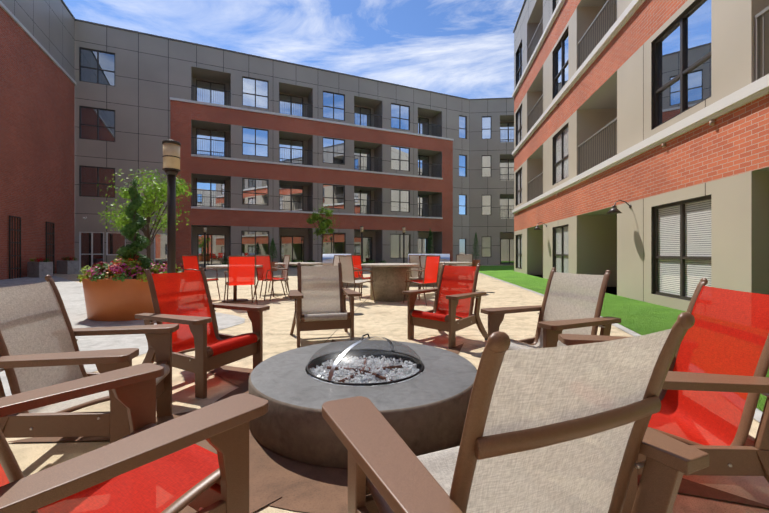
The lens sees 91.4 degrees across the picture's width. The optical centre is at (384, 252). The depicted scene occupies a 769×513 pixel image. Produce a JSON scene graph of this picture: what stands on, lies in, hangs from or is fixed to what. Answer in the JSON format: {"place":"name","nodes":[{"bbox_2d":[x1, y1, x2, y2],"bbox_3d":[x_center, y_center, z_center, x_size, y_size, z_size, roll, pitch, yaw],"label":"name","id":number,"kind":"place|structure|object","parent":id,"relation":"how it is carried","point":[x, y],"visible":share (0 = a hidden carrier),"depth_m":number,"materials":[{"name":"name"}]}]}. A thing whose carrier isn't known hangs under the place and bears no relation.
{"place":"outdoors","nodes":[
{"label":"outdoors","id":0,"kind":"place"},
{"bbox_2d":[0,276,244,395],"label":"pavement","id":1,"kind":"structure","parent":0,"point":[72,294],"depth_m":5.38,"materials":[{"name":"grey concrete"}]},
{"bbox_2d":[27,258,52,277],"bbox_3d":[-14.046,0.609,15.374,0.950,0.804,0.535,0,0,26],"label":"planter box","id":2,"kind":"object","parent":1,"relation":"on","point":[39,267],"visible":1,"depth_m":15.15,"materials":[{"name":"grey concrete"}]},
{"bbox_2d":[82,275,154,320],"bbox_3d":[-4.032,0.701,6.064,1.330,0.620,1.330,0,0,2],"label":"planter","id":3,"kind":"object","parent":1,"relation":"on","point":[110,299],"visible":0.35,"depth_m":5.48,"materials":[{"name":"brown ceramic"}]},
{"bbox_2d":[77,179,182,281],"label":"planter plants","id":4,"kind":"object","parent":3,"relation":"on","point":[133,263],"visible":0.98,"depth_m":5.95,"materials":[{"name":"green plant"}]},
{"bbox_2d":[93,167,192,258],"bbox_3d":[-4.724,-0.344,7.409,1.683,2.710,1.685,0,0,-25],"label":"tree behind planter","id":5,"kind":"object","parent":1,"relation":"on","point":[150,204],"visible":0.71,"depth_m":7.32,"materials":[{"name":"green plant"}]},
{"bbox_2d":[162,140,180,272],"bbox_3d":[-2.400,-0.121,4.231,0.210,2.265,0.210,0,0,2],"label":"lamp post","id":6,"kind":"object","parent":1,"relation":"on","point":[171,158],"visible":0.77,"depth_m":4.20,"materials":[{"name":"brown metal"}]},
{"bbox_2d":[75,19,468,270],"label":"back building","id":7,"kind":"structure","parent":0,"point":[278,151],"depth_m":24.30,"materials":[{"name":"red brick"}]},
{"bbox_2d":[83,216,494,315],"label":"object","id":8,"kind":"object","parent":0,"point":[356,314],"visible":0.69,"depth_m":6.16,"materials":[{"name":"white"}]},
{"bbox_2d":[63,0,523,98],"label":"sky","id":9,"kind":"structure","parent":0,"point":[459,48],"materials":[{"name":"blue"}]},
{"bbox_2d":[6,264,768,512],"bbox_3d":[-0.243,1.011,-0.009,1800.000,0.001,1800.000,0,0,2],"label":"ground","id":10,"kind":"structure","parent":0,"point":[387,320],"depth_m":4.51,"materials":[{"name":"beige concrete"}]},
{"bbox_2d":[0,0,75,279],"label":"brick building","id":11,"kind":"structure","parent":10,"relation":"on","point":[37,128],"depth_m":16.25,"materials":[{"name":"red brick"}]},
{"bbox_2d":[57,257,78,273],"bbox_3d":[-14.971,0.603,17.800,0.950,0.816,0.525,0,0,26],"label":"planter box","id":12,"kind":"object","parent":10,"relation":"on","point":[68,265],"visible":1,"depth_m":17.58,"materials":[{"name":"grey concrete"}]},
{"bbox_2d":[0,275,178,443],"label":"lounge chair","id":13,"kind":"object","parent":10,"relation":"on","point":[39,347],"visible":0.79,"depth_m":1.80,"materials":[{"name":"brown wood"}]},
{"bbox_2d":[0,363,268,512],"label":"lounge chair","id":14,"kind":"object","parent":10,"relation":"on","point":[147,464],"visible":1,"depth_m":1.11,"materials":[{"name":"brown wood"}]},
{"bbox_2d":[181,255,219,298],"bbox_3d":[-3.900,0.538,7.953,0.584,0.953,0.545,0,0,12],"label":"dining chair","id":15,"kind":"object","parent":10,"relation":"on","point":[190,263],"visible":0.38,"depth_m":8.01,"materials":[{"name":"red fabric"}]},
{"bbox_2d":[135,267,269,398],"bbox_3d":[-1.454,0.569,2.995,0.739,0.884,0.776,0,0,22],"label":"lounge chair","id":16,"kind":"object","parent":10,"relation":"on","point":[183,300],"visible":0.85,"depth_m":2.94,"materials":[{"name":"red fabric"}]},
{"bbox_2d":[203,226,206,270],"bbox_3d":[-9.704,-0.191,20.300,0.210,2.405,0.210,0,0,2],"label":"lamp post","id":17,"kind":"object","parent":10,"relation":"on","point":[204,229],"visible":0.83,"depth_m":20.26,"materials":[{"name":"brown metal"}]},
{"bbox_2d":[206,265,262,302],"bbox_3d":[-3.098,0.641,7.785,1.100,0.740,1.100,0,0,2],"label":"dining table","id":18,"kind":"object","parent":10,"relation":"on","point":[234,300],"visible":0.69,"depth_m":7.70,"materials":[{"name":"stone"}]},
{"bbox_2d":[224,256,257,304],"bbox_3d":[-2.710,0.538,7.062,0.545,0.953,0.584,0,0,-28],"label":"dining chair","id":19,"kind":"object","parent":10,"relation":"on","point":[241,270],"visible":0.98,"depth_m":6.88,"materials":[{"name":"red fabric"}]},
{"bbox_2d":[254,266,286,292],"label":"dining chair","id":20,"kind":"object","parent":10,"relation":"on","point":[278,276],"visible":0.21,"depth_m":9.28,"materials":[{"name":"brown metal"}]},
{"bbox_2d":[253,255,288,300],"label":"dining chair","id":21,"kind":"object","parent":10,"relation":"on","point":[265,262],"visible":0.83,"depth_m":7.97,"materials":[{"name":"red fabric"}]},
{"bbox_2d":[267,238,277,270],"bbox_3d":[-6.091,0.110,20.477,0.679,1.801,0.677,0,0,-37],"label":"potted conifer","id":22,"kind":"object","parent":10,"relation":"on","point":[272,247],"visible":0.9,"depth_m":20.39,"materials":[{"name":"green plant"}]},
{"bbox_2d":[259,255,289,300],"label":"dining chair","id":23,"kind":"object","parent":10,"relation":"on","point":[285,267],"visible":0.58,"depth_m":8.17,"materials":[{"name":"beige fabric"}]},
{"bbox_2d":[275,262,322,295],"bbox_3d":[-2.013,0.631,8.851,1.100,0.760,1.100,0,0,2],"label":"dining table","id":24,"kind":"object","parent":10,"relation":"on","point":[305,263],"visible":0.46,"depth_m":8.48,"materials":[{"name":"stone"}]},
{"bbox_2d":[156,257,451,268],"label":"shrubs","id":25,"kind":"object","parent":10,"relation":"on","point":[381,261],"depth_m":23.55,"materials":[{"name":"green plant"}]},
{"bbox_2d":[306,203,339,262],"bbox_3d":[-3.083,-0.718,18.853,1.681,3.458,1.669,0,0,2],"label":"courtyard tree","id":26,"kind":"object","parent":10,"relation":"on","point":[323,223],"visible":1,"depth_m":18.70,"materials":[{"name":"green plant"}]},
{"bbox_2d":[289,262,360,347],"bbox_3d":[-0.727,0.569,4.395,0.780,0.884,0.736,0,0,-16],"label":"lounge chair","id":27,"kind":"object","parent":10,"relation":"on","point":[319,295],"visible":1,"depth_m":4.51,"materials":[{"name":"beige fabric"}]},
{"bbox_2d":[316,254,358,286],"bbox_3d":[-1.434,0.526,11.334,1.410,0.970,0.860,0,0,-8],"label":"grill","id":28,"kind":"object","parent":10,"relation":"on","point":[328,259],"visible":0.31,"depth_m":11.01,"materials":[{"name":"metal"}]},
{"bbox_2d":[333,255,343,288],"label":"dining chair","id":29,"kind":"object","parent":10,"relation":"on","point":[336,260],"visible":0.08,"depth_m":8.34,"materials":[{"name":"beige fabric"}]},
{"bbox_2d":[339,255,375,302],"bbox_3d":[-0.570,0.538,7.546,0.584,0.953,0.545,0,0,-38],"label":"dining chair","id":30,"kind":"object","parent":10,"relation":"on","point":[348,269],"visible":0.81,"depth_m":7.42,"materials":[{"name":"beige fabric"}]},
{"bbox_2d":[346,255,369,297],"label":"dining chair","id":31,"kind":"object","parent":10,"relation":"on","point":[357,261],"visible":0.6,"depth_m":8.85,"materials":[{"name":"red fabric"}]},
{"bbox_2d":[360,226,363,268],"bbox_3d":[-1.209,-0.191,20.031,0.210,2.405,0.210,0,0,2],"label":"lamp post","id":32,"kind":"object","parent":10,"relation":"on","point":[361,229],"visible":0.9,"depth_m":19.99,"materials":[{"name":"brown metal"}]},
{"bbox_2d":[248,340,476,468],"bbox_3d":[-0.125,0.876,2.458,1.440,0.270,1.440,0,0,2],"label":"fire pit","id":33,"kind":"object","parent":10,"relation":"on","point":[424,412],"visible":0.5,"depth_m":1.94,"materials":[{"name":"grey concrete"}]},
{"bbox_2d":[308,355,421,385],"bbox_3d":[-0.125,0.785,2.458,0.760,0.076,0.760,0,0,2],"label":"fire glass","id":34,"kind":"object","parent":33,"relation":"in","point":[356,362],"visible":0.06,"depth_m":2.46,"materials":[{"name":"grey glass"}]},
{"bbox_2d":[306,333,423,385],"bbox_3d":[-0.125,0.639,2.458,0.758,0.206,0.760,0,0,2],"label":"fire pit screen","id":35,"kind":"object","parent":33,"relation":"on","point":[330,374],"visible":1,"depth_m":2.36,"materials":[{"name":"grey"}]},
{"bbox_2d":[8,339,768,512],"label":"paving","id":36,"kind":"structure","parent":10,"relation":"on","point":[277,480],"depth_m":1.66,"materials":[{"name":"brown concrete"}]},
{"bbox_2d":[361,263,418,301],"bbox_3d":[0.114,0.631,8.083,1.240,0.760,1.240,0,0,2],"label":"dining table","id":37,"kind":"object","parent":10,"relation":"on","point":[389,283],"visible":0.94,"depth_m":7.71,"materials":[{"name":"stone"}]},
{"bbox_2d":[402,227,405,262],"bbox_3d":[1.056,-0.191,20.460,0.210,2.405,0.210,0,0,2],"label":"lamp post","id":38,"kind":"object","parent":10,"relation":"on","point":[403,230],"visible":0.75,"depth_m":20.43,"materials":[{"name":"brown metal"}]},
{"bbox_2d":[403,255,439,305],"bbox_3d":[0.762,0.538,7.503,0.583,0.953,0.545,0,0,42],"label":"dining chair","id":39,"kind":"object","parent":10,"relation":"on","point":[431,268],"visible":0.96,"depth_m":7.38,"materials":[{"name":"red fabric"}]},
{"bbox_2d":[409,255,435,297],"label":"dining chair","id":40,"kind":"object","parent":10,"relation":"on","point":[422,258],"visible":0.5,"depth_m":8.82,"materials":[{"name":"beige fabric"}]},
{"bbox_2d":[409,255,437,288],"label":"dining chair","id":41,"kind":"object","parent":10,"relation":"on","point":[414,259],"visible":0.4,"depth_m":9.06,"materials":[{"name":"beige fabric"}]},
{"bbox_2d":[408,254,454,285],"bbox_3d":[1.374,0.526,11.545,1.810,0.970,0.860,0,0,10],"label":"grill","id":42,"kind":"object","parent":10,"relation":"on","point":[444,257],"visible":0.27,"depth_m":11.21,"materials":[{"name":"metal"}]},
{"bbox_2d":[402,262,487,347],"bbox_3d":[0.728,0.569,4.385,0.736,0.884,0.780,0,0,-44],"label":"lounge chair","id":43,"kind":"object","parent":10,"relation":"on","point":[456,294],"visible":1,"depth_m":4.35,"materials":[{"name":"red fabric"}]},
{"bbox_2d":[440,262,471,265],"bbox_3d":[1.660,0.631,9.535,1.100,0.760,1.100,0,0,2],"label":"dining table","id":44,"kind":"object","parent":10,"relation":"on","point":[449,263],"visible":0.21,"depth_m":9.22,"materials":[{"name":"stone"}]},
{"bbox_2d":[451,254,472,265],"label":"dining chair","id":45,"kind":"object","parent":10,"relation":"on","point":[464,257],"visible":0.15,"depth_m":10.43,"materials":[{"name":"beige fabric"}]},
{"bbox_2d":[322,312,708,512],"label":"lounge chair","id":46,"kind":"object","parent":10,"relation":"on","point":[563,429],"visible":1,"depth_m":0.78,"materials":[{"name":"beige fabric"}]},
{"bbox_2d":[481,267,620,349],"bbox_3d":[1.252,0.569,2.828,0.740,0.884,0.775,0,0,-21],"label":"lounge chair","id":47,"kind":"object","parent":10,"relation":"on","point":[572,303],"visible":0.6,"depth_m":2.87,"materials":[{"name":"beige fabric"}]},
{"bbox_2d":[480,273,762,421],"bbox_3d":[3.242,1.003,7.618,0.825,0.001,25.632,0,0,8],"label":"turf edge","id":48,"kind":"object","parent":10,"relation":"on","point":[757,414],"depth_m":4.88,"materials":[{"name":"grey concrete"}]},
{"bbox_2d":[558,278,768,512],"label":"lounge chair","id":49,"kind":"object","parent":10,"relation":"on","point":[715,384],"visible":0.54,"depth_m":1.52,"materials":[{"name":"red fabric"}]},
{"bbox_2d":[316,285,479,342],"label":"patio joints","id":50,"kind":"object","parent":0,"point":[358,307],"depth_m":4.61,"materials":[{"name":"brown"}]},
{"bbox_2d":[469,97,513,264],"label":"building facade","id":51,"kind":"structure","parent":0,"point":[491,172],"depth_m":30.64,"materials":[{"name":"grey metal"}]},
{"bbox_2d":[479,265,768,411],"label":"turf lawn","id":52,"kind":"structure","parent":0,"point":[640,317],"depth_m":6.55,"materials":[{"name":"green plant"}]},
{"bbox_2d":[426,229,433,253],"bbox_3d":[3.003,-0.284,24.401,0.695,2.591,0.664,0,0,2],"label":"potted conifer","id":53,"kind":"object","parent":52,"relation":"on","point":[430,239],"visible":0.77,"depth_m":24.38,"materials":[{"name":"green plant"}]},
{"bbox_2d":[473,233,479,265],"bbox_3d":[6.157,-0.199,25.306,0.659,2.420,0.710,0,0,42],"label":"potted conifer","id":54,"kind":"object","parent":52,"relation":"on","point":[475,262],"visible":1,"depth_m":25.17,"materials":[{"name":"green plant"}]},
{"bbox_2d":[512,0,768,310],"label":"building","id":55,"kind":"structure","parent":0,"point":[640,153],"depth_m":7.55,"materials":[{"name":"beige paint"}]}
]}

